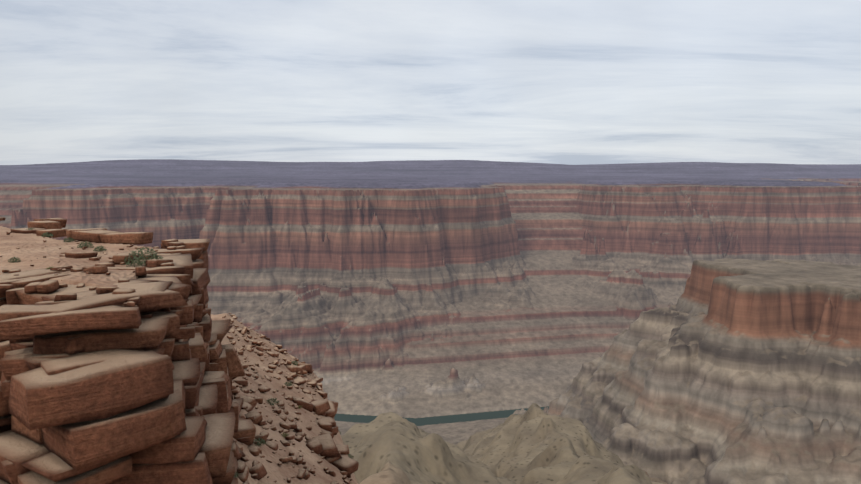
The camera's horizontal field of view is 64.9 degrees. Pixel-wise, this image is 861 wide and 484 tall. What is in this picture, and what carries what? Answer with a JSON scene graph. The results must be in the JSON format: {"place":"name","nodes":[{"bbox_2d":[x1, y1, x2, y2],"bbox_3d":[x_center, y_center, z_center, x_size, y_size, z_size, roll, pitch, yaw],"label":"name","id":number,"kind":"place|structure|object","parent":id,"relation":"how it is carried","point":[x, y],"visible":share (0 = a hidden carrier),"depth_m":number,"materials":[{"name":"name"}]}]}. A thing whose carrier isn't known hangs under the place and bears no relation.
{"place":"outdoors","nodes":[
{"label":"outdoors","id":0,"kind":"place"},
{"bbox_2d":[0,159,860,483],"bbox_3d":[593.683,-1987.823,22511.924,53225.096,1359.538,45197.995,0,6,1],"label":"canyon","id":1,"kind":"structure","parent":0,"point":[530,323],"depth_m":3611.02,"materials":[{"name":"brown stone"}]},
{"bbox_2d":[0,216,255,483],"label":"outcrop","id":2,"kind":"object","parent":1,"relation":"on","point":[128,381],"visible":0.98,"depth_m":7.87,"materials":[{"name":"stone"}]},
{"bbox_2d":[46,266,300,436],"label":"tufts","id":3,"kind":"object","parent":1,"relation":"on","point":[285,434],"visible":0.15,"depth_m":14.54,"materials":[{"name":"green plant"}]},
{"bbox_2d":[0,232,358,483],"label":"rocks","id":4,"kind":"object","parent":1,"relation":"on","point":[323,445],"visible":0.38,"depth_m":15.79,"materials":[{"name":"stone"}]},
{"bbox_2d":[8,228,353,477],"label":"shrubs","id":5,"kind":"object","parent":1,"relation":"on","point":[140,263],"visible":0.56,"depth_m":11.79,"materials":[{"name":"green plant"}]},
{"bbox_2d":[0,0,860,164],"label":"sky","id":6,"kind":"structure","parent":0,"point":[569,82],"materials":[{"name":"white"}]}
]}

